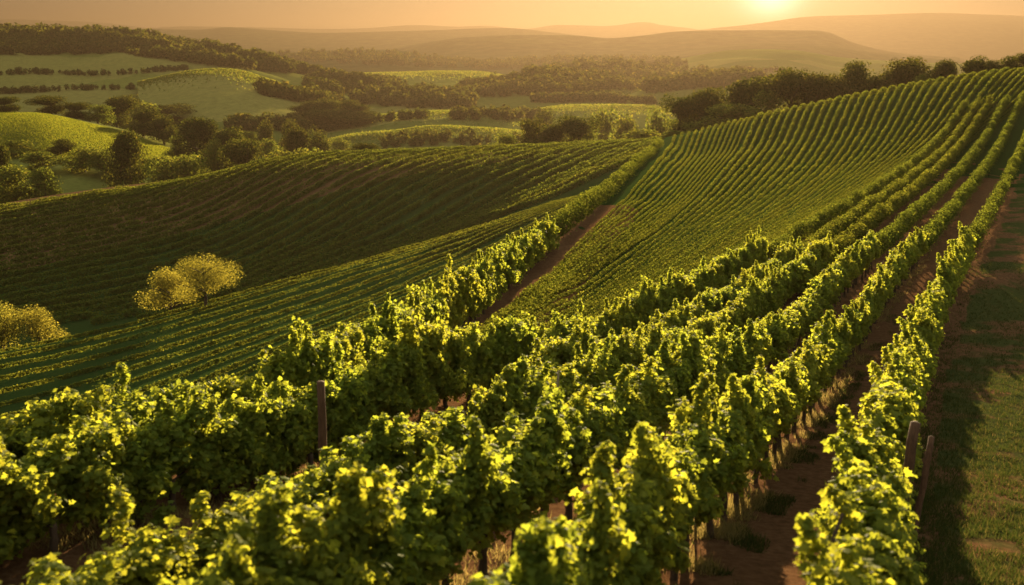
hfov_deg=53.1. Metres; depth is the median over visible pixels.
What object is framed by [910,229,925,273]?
grapevine
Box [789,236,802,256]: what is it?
grapevine
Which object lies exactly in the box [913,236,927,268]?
grapevine
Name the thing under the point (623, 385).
grapevine
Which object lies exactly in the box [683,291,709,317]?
grapevine
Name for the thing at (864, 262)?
grapevine
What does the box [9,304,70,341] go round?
golden tree
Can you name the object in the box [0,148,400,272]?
vine row
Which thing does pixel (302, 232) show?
vine row
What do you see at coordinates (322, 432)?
trellis post
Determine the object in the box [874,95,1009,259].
vine row
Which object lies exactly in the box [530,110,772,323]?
vine row
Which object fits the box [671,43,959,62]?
hill
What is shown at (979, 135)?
vine row
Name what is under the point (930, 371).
grapevine
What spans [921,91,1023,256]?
vine row
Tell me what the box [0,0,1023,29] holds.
sky
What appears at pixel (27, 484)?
grapevine
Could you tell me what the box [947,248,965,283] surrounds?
grapevine
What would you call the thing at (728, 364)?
grapevine
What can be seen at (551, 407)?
grapevine
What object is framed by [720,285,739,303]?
grapevine
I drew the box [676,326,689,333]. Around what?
grapevine
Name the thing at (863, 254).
grapevine
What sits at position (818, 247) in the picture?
grapevine
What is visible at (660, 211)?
vine row
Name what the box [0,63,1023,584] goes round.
ground
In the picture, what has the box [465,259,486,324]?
grapevine
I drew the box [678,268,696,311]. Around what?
grapevine
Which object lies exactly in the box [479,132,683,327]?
vine row
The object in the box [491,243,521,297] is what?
grapevine
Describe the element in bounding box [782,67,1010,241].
vine row
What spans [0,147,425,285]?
vine row
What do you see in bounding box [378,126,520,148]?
woods
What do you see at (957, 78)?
vine row
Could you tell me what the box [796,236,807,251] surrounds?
grapevine
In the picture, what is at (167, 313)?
vine row
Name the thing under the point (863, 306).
grapevine
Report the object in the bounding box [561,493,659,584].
grapevine
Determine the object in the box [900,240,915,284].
grapevine
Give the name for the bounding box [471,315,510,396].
grapevine
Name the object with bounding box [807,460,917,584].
grapevine
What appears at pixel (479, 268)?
grapevine
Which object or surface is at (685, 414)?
grapevine
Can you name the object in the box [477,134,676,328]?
vine row
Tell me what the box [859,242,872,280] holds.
grapevine
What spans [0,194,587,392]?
vine row
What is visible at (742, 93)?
broadleaf tree
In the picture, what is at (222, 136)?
broadleaf tree
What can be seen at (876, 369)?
grapevine
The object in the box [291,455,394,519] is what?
grapevine
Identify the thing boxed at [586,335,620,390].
grapevine
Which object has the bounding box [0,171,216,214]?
vine row
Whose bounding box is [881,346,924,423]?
grapevine
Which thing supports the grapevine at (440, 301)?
on the ground at (774, 561)
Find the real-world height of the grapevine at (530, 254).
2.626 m
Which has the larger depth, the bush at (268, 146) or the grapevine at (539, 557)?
the bush at (268, 146)
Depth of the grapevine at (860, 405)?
19.16 m
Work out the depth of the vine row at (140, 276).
237.31 m
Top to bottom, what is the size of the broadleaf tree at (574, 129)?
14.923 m
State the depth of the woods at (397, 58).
2311.34 m
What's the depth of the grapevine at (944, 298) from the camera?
42.96 m
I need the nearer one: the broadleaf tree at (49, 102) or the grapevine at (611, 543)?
the grapevine at (611, 543)
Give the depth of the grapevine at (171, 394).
17.75 m
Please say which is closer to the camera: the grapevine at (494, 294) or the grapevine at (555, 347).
the grapevine at (555, 347)
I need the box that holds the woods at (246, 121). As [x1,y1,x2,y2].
[222,111,308,131]
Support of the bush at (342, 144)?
on the hill at (427, 144)
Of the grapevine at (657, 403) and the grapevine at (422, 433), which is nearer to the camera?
the grapevine at (422, 433)
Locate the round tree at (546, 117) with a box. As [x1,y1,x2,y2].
[533,106,555,127]
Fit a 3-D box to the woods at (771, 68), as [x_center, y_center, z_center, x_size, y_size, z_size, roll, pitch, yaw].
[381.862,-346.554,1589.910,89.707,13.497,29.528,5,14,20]
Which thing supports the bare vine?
on the ground at (774, 561)
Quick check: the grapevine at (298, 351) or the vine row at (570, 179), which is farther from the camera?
the vine row at (570, 179)
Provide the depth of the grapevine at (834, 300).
45.80 m
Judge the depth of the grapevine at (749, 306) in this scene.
41.44 m
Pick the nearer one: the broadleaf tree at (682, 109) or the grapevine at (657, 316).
the grapevine at (657, 316)
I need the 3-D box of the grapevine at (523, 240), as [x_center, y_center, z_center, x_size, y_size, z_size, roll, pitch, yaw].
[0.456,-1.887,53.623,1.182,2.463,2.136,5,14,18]
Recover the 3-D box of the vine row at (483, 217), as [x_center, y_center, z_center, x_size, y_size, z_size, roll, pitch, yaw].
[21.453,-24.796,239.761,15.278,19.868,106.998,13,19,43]
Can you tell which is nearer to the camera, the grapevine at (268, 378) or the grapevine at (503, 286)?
the grapevine at (268, 378)
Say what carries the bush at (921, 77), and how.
on the ground at (774, 561)
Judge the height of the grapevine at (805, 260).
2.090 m
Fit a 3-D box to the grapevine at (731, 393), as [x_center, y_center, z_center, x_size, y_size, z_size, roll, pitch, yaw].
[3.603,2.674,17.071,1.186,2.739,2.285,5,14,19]
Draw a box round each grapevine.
[0,413,22,462]
[0,432,107,563]
[0,449,75,560]
[0,544,135,584]
[6,379,116,465]
[58,406,173,532]
[64,484,192,584]
[76,361,163,435]
[105,378,220,527]
[142,380,225,477]
[154,490,262,584]
[157,482,343,584]
[178,393,269,501]
[194,463,330,550]
[198,373,268,413]
[233,373,311,488]
[243,347,296,404]
[253,460,408,584]
[257,316,322,402]
[280,382,341,477]
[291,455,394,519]
[300,333,347,385]
[313,338,372,463]
[316,329,354,380]
[317,412,416,492]
[335,321,370,369]
[338,336,407,442]
[349,316,382,363]
[353,480,468,584]
[368,300,397,347]
[371,339,438,422]
[375,292,408,340]
[382,304,424,337]
[389,305,470,420]
[389,413,450,490]
[393,414,504,584]
[404,285,427,335]
[412,284,433,325]
[419,406,470,473]
[420,280,441,324]
[424,327,480,410]
[427,276,451,333]
[431,268,457,330]
[433,443,547,581]
[442,253,467,332]
[443,276,463,324]
[449,322,490,405]
[452,264,485,328]
[452,384,505,452]
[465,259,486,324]
[465,362,535,446]
[467,514,593,584]
[468,262,492,319]
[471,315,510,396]
[476,248,495,313]
[480,248,498,308]
[486,314,540,386]
[487,414,574,557]
[489,241,518,292]
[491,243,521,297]
[492,261,507,303]
[498,387,591,523]
[502,239,521,287]
[505,234,526,283]
[508,354,554,423]
[510,232,528,277]
[513,311,543,362]
[516,233,533,276]
[519,226,535,273]
[527,332,579,365]
[529,337,560,378]
[530,228,548,266]
[530,232,547,270]
[532,218,547,261]
[533,219,556,252]
[533,322,549,364]
[534,357,565,404]
[543,310,572,340]
[544,212,555,253]
[544,362,585,404]
[547,475,639,584]
[548,218,560,248]
[555,316,598,365]
[558,384,605,520]
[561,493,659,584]
[563,314,581,339]
[564,421,691,584]
[568,386,628,477]
[569,342,607,398]
[575,298,596,335]
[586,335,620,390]
[587,333,603,352]
[591,315,608,341]
[594,364,641,472]
[595,296,625,338]
[597,333,634,386]
[609,328,623,341]
[614,326,647,376]
[615,300,638,334]
[616,289,649,334]
[621,356,668,452]
[628,372,679,438]
[629,275,658,328]
[634,322,674,362]
[637,321,649,339]
[638,338,658,379]
[644,282,669,325]
[646,316,665,340]
[648,325,680,349]
[650,442,703,581]
[653,331,705,430]
[654,309,672,330]
[654,350,690,441]
[654,422,727,580]
[656,275,677,314]
[657,267,683,310]
[658,310,680,329]
[661,372,727,556]
[663,272,697,304]
[668,329,716,403]
[670,298,690,329]
[676,298,704,325]
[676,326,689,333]
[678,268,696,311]
[682,326,706,344]
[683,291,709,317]
[685,272,705,303]
[685,313,718,346]
[688,255,715,293]
[689,291,724,316]
[702,310,726,340]
[703,287,722,312]
[703,322,733,392]
[703,372,761,522]
[704,264,719,290]
[706,409,749,537]
[709,260,730,287]
[709,309,733,336]
[709,352,727,404]
[712,254,736,287]
[715,286,733,309]
[715,307,742,339]
[717,356,737,405]
[719,371,770,507]
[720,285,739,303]
[724,248,739,278]
[726,298,749,333]
[726,328,754,381]
[728,318,762,374]
[729,274,744,301]
[731,268,752,288]
[733,246,751,271]
[734,248,748,280]
[735,294,755,330]
[736,274,764,328]
[738,265,761,282]
[739,389,778,496]
[740,233,759,266]
[744,317,771,349]
[745,265,768,280]
[747,344,770,376]
[748,230,762,264]
[751,283,767,320]
[752,354,788,482]
[754,226,768,263]
[754,260,768,279]
[759,277,777,320]
[760,261,774,273]
[760,261,785,311]
[760,267,780,313]
[761,313,789,376]
[762,313,779,364]
[762,373,802,465]
[764,258,784,268]
[768,249,790,264]
[769,311,796,369]
[770,357,810,448]
[772,241,792,262]
[772,360,805,456]
[773,266,791,305]
[773,357,820,439]
[778,308,802,352]
[780,309,800,361]
[782,267,796,305]
[784,259,813,300]
[785,242,798,260]
[787,301,809,351]
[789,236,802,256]
[789,299,817,345]
[790,346,825,431]
[792,513,896,584]
[794,251,808,296]
[795,254,816,285]
[795,293,823,339]
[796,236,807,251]
[799,251,819,285]
[800,340,831,423]
[801,340,833,414]
[803,285,828,333]
[803,309,838,399]
[805,240,831,272]
[805,276,836,325]
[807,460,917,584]
[807,484,922,584]
[809,251,823,275]
[809,434,927,583]
[811,270,838,319]
[812,334,838,407]
[813,238,831,274]
[818,266,842,309]
[822,337,849,393]
[825,230,838,263]
[826,268,843,304]
[828,248,853,301]
[829,263,845,306]
[829,319,853,387]
[830,315,853,379]
[834,430,928,584]
[836,256,860,297]
[836,404,919,550]
[837,239,861,292]
[837,308,859,373]
[842,305,866,367]
[848,297,869,359]
[850,244,869,283]
[850,299,869,356]
[852,244,867,288]
[853,289,879,344]
[855,274,886,338]
[855,301,874,350]
[855,376,924,464]
[858,378,919,445]
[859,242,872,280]
[860,361,917,440]
[860,411,922,505]
[861,229,881,272]
[862,231,877,276]
[862,272,893,323]
[869,290,882,332]
[869,368,919,443]
[870,237,880,268]
[870,258,896,311]
[871,263,893,317]
[876,270,900,307]
[876,374,908,395]
[881,251,902,302]
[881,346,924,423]
[881,347,931,408]
[885,241,909,293]
[887,343,926,409]
[887,364,921,444]
[891,352,927,435]
[892,333,926,398]
[893,252,907,297]
[895,316,934,382]
[897,250,910,288]
[898,232,921,276]
[899,320,938,372]
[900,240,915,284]
[901,322,935,379]
[902,309,938,370]
[902,343,937,389]
[904,237,918,280]
[907,304,937,353]
[908,306,944,352]
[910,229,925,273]
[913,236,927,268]
[914,226,930,265]
[914,299,940,348]
[915,294,943,341]
[921,288,946,322]
[925,285,944,331]
[927,281,949,322]
[931,279,952,322]
[932,269,955,308]
[932,286,950,316]
[936,246,963,298]
[936,251,960,291]
[936,252,957,297]
[946,239,967,274]
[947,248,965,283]
[950,239,967,275]
[953,239,971,269]
[953,241,974,265]
[957,221,976,254]
[957,231,973,263]
[958,229,974,255]
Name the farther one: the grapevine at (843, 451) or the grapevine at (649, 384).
the grapevine at (649, 384)
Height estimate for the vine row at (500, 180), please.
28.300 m
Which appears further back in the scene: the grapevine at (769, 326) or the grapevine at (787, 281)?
the grapevine at (787, 281)
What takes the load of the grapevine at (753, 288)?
on the ground at (774, 561)
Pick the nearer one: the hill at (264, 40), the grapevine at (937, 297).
the grapevine at (937, 297)
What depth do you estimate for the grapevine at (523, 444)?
13.98 m
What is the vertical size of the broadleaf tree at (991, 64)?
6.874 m
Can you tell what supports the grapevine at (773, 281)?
on the ground at (774, 561)
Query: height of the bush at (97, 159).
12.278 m
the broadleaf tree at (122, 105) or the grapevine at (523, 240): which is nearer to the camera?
the grapevine at (523, 240)
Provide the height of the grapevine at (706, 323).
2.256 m
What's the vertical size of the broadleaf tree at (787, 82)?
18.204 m
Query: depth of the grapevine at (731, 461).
15.57 m
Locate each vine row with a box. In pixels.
[0,143,510,311]
[0,144,493,305]
[0,146,446,293]
[0,146,481,299]
[0,147,409,278]
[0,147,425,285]
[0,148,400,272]
[0,149,345,259]
[0,149,377,265]
[0,151,331,253]
[0,152,314,240]
[0,152,319,246]
[0,156,281,234]
[0,158,270,208]
[0,165,243,230]
[0,167,231,211]
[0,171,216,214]
[0,172,213,224]
[0,174,206,220]
[0,194,579,358]
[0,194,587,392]
[0,196,571,352]
[0,196,577,368]
[0,197,575,379]
[0,202,569,406]
[0,205,567,419]
[1,142,553,324]
[9,142,545,317]
[31,207,570,422]
[48,141,580,324]
[90,140,598,324]
[136,139,604,320]
[168,217,559,391]
[190,139,634,307]
[215,288,434,383]
[271,138,633,284]
[290,138,643,280]
[337,137,659,267]
[386,138,656,251]
[418,139,655,243]
[456,145,650,233]
[458,142,651,232]
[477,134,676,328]
[478,129,697,330]
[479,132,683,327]
[480,125,711,333]
[480,127,703,331]
[481,131,690,326]
[482,124,716,337]
[483,122,723,337]
[486,130,698,217]
[513,120,729,317]
[514,119,736,317]
[516,117,747,321]
[517,118,742,318]
[521,116,754,318]
[528,112,763,318]
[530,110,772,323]
[534,108,780,326]
[537,106,788,329]
[549,105,797,330]
[550,137,664,240]
[574,103,806,315]
[582,101,815,318]
[587,100,824,316]
[590,98,832,319]
[599,95,841,314]
[610,94,851,309]
[617,90,868,307]
[619,92,859,303]
[655,88,877,285]
[656,87,887,286]
[683,85,895,274]
[687,83,905,274]
[688,81,915,275]
[707,80,924,266]
[744,78,934,246]
[764,74,954,238]
[764,76,945,237]
[766,72,966,239]
[766,99,968,261]
[768,71,976,240]
[769,70,987,242]
[772,69,998,242]
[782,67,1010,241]
[784,67,1019,242]
[797,67,1023,236]
[801,70,1023,237]
[802,75,1023,243]
[802,97,982,251]
[830,94,993,254]
[856,90,1023,208]
[861,83,1023,201]
[867,105,1023,206]
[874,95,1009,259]
[901,104,1022,179]
[902,106,1014,177]
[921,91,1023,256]
[967,129,1023,252]
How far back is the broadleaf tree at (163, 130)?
523.62 m
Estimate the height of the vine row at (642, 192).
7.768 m
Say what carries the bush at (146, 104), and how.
on the hill at (208, 99)
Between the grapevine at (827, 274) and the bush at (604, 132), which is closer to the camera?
the grapevine at (827, 274)
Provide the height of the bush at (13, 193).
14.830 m
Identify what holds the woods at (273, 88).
on the hill at (208, 99)
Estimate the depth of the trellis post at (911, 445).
14.56 m
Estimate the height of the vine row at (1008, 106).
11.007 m
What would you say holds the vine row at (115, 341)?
on the ground at (774, 561)
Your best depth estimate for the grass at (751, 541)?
19.71 m
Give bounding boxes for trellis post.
[317,381,326,466]
[901,421,920,510]
[911,436,934,534]
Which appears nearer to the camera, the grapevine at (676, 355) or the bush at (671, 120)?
the grapevine at (676, 355)
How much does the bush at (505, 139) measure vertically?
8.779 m
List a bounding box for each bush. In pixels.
[0,140,40,153]
[0,163,44,203]
[14,150,73,175]
[28,165,63,196]
[61,146,107,172]
[81,104,116,123]
[82,147,124,177]
[111,100,161,134]
[142,154,190,182]
[162,135,186,157]
[167,152,212,178]
[202,138,228,172]
[235,130,256,142]
[255,138,283,161]
[262,149,291,158]
[288,147,326,154]
[327,138,351,155]
[487,133,518,144]
[581,127,598,140]
[590,105,620,139]
[609,113,638,139]
[618,128,660,138]
[645,105,672,135]
[661,118,689,136]
[680,103,758,130]
[742,89,788,119]
[901,73,935,87]
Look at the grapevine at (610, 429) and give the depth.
17.50 m
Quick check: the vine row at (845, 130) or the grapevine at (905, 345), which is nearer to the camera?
the grapevine at (905, 345)
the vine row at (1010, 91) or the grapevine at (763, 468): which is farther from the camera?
the vine row at (1010, 91)
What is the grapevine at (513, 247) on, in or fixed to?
on the ground at (774, 561)
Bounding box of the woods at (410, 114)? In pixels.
[359,107,429,121]
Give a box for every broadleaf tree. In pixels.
[0,96,21,111]
[0,137,23,186]
[22,95,67,113]
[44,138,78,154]
[56,101,94,118]
[100,94,142,127]
[101,128,151,186]
[123,107,164,137]
[144,114,181,144]
[149,103,196,122]
[170,116,219,159]
[196,125,246,170]
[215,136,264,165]
[277,118,301,151]
[282,124,310,152]
[286,104,308,118]
[299,100,319,121]
[302,108,352,130]
[313,97,342,120]
[322,110,375,125]
[334,99,368,116]
[347,104,381,116]
[518,117,547,143]
[526,122,567,143]
[553,114,605,141]
[659,93,704,132]
[683,86,731,124]
[707,73,774,120]
[759,67,816,109]
[788,71,828,108]
[814,73,861,101]
[825,58,873,99]
[866,71,907,92]
[881,56,933,85]
[923,58,959,82]
[957,55,992,79]
[985,60,1003,72]
[995,55,1020,70]
[1010,52,1023,68]
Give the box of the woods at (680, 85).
[644,77,759,92]
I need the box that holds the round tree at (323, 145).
[305,125,330,151]
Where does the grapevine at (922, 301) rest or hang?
on the ground at (774, 561)
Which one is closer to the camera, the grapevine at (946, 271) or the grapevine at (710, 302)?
the grapevine at (710, 302)
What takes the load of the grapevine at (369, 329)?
on the ground at (774, 561)
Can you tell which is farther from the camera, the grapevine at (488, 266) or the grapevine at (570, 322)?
the grapevine at (488, 266)
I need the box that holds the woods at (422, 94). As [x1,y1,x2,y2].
[301,71,478,108]
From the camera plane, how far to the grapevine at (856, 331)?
35.96 m
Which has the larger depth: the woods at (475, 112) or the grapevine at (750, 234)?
the woods at (475, 112)
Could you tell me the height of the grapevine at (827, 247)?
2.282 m
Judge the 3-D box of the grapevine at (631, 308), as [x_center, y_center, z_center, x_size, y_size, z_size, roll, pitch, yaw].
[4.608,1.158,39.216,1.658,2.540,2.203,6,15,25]
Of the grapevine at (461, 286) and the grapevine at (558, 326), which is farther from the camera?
the grapevine at (461, 286)
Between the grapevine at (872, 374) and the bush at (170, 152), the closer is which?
the grapevine at (872, 374)
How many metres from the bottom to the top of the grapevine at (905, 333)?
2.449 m
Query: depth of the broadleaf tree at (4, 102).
550.31 m
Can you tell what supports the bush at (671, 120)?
on the ground at (774, 561)
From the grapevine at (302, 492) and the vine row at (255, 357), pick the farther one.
the vine row at (255, 357)
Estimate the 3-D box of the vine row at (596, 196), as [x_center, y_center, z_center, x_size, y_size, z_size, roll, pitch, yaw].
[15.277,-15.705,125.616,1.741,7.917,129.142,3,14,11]
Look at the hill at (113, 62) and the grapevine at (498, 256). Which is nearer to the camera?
the grapevine at (498, 256)
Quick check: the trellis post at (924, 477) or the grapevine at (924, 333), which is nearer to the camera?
the trellis post at (924, 477)
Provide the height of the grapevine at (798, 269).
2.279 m
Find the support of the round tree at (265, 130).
on the ground at (774, 561)
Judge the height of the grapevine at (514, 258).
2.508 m
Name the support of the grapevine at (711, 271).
on the ground at (774, 561)
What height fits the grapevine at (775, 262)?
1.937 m
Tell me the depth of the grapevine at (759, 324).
32.60 m
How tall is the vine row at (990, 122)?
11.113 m
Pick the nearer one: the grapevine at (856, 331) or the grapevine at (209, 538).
the grapevine at (209, 538)
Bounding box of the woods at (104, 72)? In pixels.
[0,64,188,75]
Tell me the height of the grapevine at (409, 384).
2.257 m
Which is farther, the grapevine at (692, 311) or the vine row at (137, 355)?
the vine row at (137, 355)
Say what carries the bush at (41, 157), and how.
on the hill at (91, 179)
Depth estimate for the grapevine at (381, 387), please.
21.83 m
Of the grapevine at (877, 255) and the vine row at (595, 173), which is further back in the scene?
the vine row at (595, 173)
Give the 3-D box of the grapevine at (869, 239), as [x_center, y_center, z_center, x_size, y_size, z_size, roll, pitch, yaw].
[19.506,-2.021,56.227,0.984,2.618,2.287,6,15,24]
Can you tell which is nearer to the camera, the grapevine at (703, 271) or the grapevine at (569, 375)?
the grapevine at (569, 375)
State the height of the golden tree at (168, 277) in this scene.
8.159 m
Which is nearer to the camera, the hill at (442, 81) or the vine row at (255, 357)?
the vine row at (255, 357)
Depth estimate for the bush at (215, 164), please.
426.39 m
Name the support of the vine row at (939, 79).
on the ground at (774, 561)
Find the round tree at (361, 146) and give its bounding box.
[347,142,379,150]
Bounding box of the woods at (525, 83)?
[454,70,612,96]
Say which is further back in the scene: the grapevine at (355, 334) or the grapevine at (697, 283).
the grapevine at (697, 283)
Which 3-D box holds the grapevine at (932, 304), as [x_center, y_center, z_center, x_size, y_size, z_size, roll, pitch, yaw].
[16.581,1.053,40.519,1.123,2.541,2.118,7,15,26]
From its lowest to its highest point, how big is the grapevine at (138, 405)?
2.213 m
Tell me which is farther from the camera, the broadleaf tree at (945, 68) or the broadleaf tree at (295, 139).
the broadleaf tree at (295, 139)
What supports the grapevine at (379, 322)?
on the ground at (774, 561)
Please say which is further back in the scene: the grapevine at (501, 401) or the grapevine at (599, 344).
the grapevine at (599, 344)
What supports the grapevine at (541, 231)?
on the ground at (774, 561)
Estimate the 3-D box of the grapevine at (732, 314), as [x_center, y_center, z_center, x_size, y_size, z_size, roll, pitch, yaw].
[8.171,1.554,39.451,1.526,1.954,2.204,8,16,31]
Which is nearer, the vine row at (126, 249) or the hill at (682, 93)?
the vine row at (126, 249)
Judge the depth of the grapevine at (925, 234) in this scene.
58.25 m
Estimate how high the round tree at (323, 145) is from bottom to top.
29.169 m
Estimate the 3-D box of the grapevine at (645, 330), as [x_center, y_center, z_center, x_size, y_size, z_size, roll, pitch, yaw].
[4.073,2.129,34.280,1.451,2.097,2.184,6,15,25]
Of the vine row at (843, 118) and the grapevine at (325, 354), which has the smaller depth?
the grapevine at (325, 354)
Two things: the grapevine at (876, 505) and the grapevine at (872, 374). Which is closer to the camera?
the grapevine at (876, 505)
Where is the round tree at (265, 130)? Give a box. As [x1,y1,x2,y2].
[253,119,278,145]
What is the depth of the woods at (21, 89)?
898.74 m
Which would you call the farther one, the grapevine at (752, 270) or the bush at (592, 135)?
the bush at (592, 135)
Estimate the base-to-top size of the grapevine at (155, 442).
2.052 m
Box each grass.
[0,112,234,177]
[28,258,929,584]
[137,68,692,147]
[702,313,958,584]
[909,260,1023,584]
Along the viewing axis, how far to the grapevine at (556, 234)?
61.35 m
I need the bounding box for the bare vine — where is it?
[827,513,843,552]
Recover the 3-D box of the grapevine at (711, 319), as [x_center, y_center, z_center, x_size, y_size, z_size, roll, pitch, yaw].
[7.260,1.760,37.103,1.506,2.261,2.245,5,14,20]
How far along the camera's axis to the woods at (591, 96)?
976.88 m
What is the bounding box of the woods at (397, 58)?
[250,46,687,69]
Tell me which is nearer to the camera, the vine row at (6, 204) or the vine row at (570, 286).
the vine row at (570, 286)
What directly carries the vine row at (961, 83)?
on the ground at (774, 561)
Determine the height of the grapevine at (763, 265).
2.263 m
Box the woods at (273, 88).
[251,76,345,108]
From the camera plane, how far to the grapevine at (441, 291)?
36.33 m
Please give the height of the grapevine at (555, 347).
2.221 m
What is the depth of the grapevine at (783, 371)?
23.97 m
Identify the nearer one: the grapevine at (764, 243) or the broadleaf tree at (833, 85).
the grapevine at (764, 243)
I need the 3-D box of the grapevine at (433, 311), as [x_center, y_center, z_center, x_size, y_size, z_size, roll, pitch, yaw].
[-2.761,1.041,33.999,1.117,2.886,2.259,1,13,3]
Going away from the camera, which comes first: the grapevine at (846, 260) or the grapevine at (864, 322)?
the grapevine at (864, 322)
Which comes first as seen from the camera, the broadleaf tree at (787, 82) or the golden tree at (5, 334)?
the golden tree at (5, 334)
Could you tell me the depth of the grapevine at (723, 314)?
38.23 m
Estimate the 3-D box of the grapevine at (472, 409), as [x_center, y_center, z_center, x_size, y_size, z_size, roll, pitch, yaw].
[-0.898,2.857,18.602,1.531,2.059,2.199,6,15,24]
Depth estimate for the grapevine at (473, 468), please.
11.80 m
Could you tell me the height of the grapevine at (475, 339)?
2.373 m
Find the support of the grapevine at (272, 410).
on the ground at (774, 561)
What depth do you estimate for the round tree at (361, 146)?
312.52 m
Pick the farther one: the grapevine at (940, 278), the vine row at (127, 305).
the vine row at (127, 305)
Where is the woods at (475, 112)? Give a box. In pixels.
[447,103,551,120]
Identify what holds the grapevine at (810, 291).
on the ground at (774, 561)
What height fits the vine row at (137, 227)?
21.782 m
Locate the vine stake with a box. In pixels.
[557,371,558,389]
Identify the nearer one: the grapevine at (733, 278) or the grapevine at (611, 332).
the grapevine at (611, 332)
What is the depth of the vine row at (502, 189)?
227.20 m
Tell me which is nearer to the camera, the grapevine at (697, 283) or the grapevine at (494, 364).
the grapevine at (494, 364)
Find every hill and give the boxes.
[0,19,145,28]
[0,49,411,126]
[0,113,252,203]
[132,27,578,53]
[138,69,323,140]
[149,22,697,37]
[285,50,651,74]
[313,126,592,149]
[320,113,520,137]
[379,72,493,86]
[380,97,499,113]
[392,30,959,60]
[479,88,636,109]
[524,104,678,135]
[625,83,800,109]
[640,13,1023,62]
[668,49,997,84]
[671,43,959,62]
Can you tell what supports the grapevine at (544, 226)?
on the ground at (774, 561)
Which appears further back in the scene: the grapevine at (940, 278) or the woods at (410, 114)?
the woods at (410, 114)
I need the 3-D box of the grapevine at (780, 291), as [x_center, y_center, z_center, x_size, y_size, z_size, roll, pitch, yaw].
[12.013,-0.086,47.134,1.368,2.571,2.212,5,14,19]
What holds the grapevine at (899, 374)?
on the ground at (774, 561)
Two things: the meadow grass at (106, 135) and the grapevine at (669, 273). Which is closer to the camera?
the grapevine at (669, 273)
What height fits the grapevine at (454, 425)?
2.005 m
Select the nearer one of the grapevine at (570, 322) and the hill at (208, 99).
the grapevine at (570, 322)
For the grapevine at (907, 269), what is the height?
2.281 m
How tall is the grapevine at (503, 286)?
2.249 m
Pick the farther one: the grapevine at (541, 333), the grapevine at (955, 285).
the grapevine at (955, 285)
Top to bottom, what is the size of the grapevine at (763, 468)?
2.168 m
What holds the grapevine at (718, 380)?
on the ground at (774, 561)
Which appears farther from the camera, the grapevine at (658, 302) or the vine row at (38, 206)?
the vine row at (38, 206)
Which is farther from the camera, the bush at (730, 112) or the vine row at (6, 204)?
the vine row at (6, 204)
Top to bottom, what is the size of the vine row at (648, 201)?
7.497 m
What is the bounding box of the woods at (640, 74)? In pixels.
[521,58,765,90]
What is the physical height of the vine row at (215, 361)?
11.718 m
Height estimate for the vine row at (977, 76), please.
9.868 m
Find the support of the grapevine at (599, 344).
on the ground at (774, 561)
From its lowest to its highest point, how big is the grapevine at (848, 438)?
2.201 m
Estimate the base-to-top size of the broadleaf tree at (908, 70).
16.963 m
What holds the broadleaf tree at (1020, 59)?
on the ground at (774, 561)
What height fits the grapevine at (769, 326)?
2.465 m
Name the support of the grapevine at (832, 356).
on the ground at (774, 561)
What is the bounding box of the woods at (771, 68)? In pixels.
[730,65,785,72]
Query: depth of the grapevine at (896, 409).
17.36 m
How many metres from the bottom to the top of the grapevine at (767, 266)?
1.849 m
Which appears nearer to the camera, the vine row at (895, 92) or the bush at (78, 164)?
the vine row at (895, 92)
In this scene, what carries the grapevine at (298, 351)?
on the ground at (774, 561)
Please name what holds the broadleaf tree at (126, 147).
on the hill at (91, 179)
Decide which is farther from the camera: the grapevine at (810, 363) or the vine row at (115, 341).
the vine row at (115, 341)
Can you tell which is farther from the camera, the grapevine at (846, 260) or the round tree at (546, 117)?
the round tree at (546, 117)
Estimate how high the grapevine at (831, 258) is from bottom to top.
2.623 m
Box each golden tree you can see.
[0,300,25,348]
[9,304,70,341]
[134,266,197,310]
[173,252,245,305]
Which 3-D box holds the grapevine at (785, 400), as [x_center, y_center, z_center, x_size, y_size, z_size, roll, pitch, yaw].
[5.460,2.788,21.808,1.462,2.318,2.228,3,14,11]
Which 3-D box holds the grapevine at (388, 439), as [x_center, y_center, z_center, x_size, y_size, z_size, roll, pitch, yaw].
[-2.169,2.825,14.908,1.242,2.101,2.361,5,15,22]
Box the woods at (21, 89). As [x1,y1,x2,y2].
[0,83,135,93]
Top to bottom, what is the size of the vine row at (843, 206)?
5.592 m
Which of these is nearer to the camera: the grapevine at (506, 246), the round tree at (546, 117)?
the grapevine at (506, 246)
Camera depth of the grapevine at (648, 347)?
29.03 m
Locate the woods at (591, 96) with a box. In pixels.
[529,89,657,104]
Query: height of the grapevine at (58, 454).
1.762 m
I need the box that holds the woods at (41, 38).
[0,22,399,87]
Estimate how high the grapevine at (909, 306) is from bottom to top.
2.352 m
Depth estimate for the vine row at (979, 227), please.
78.40 m
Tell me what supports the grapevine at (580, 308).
on the ground at (774, 561)
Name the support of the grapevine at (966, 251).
on the ground at (774, 561)
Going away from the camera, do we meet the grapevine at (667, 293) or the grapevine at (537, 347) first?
the grapevine at (537, 347)
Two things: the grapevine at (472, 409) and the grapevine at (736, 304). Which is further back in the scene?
the grapevine at (736, 304)
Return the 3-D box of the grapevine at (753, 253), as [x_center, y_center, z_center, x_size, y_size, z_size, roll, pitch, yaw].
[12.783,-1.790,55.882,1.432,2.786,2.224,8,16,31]
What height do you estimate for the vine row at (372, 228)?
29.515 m
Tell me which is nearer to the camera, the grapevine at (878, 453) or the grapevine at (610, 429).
the grapevine at (878, 453)
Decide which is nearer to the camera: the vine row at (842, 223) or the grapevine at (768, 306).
the grapevine at (768, 306)
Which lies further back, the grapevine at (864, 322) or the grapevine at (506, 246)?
the grapevine at (506, 246)
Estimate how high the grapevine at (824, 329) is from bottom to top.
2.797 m

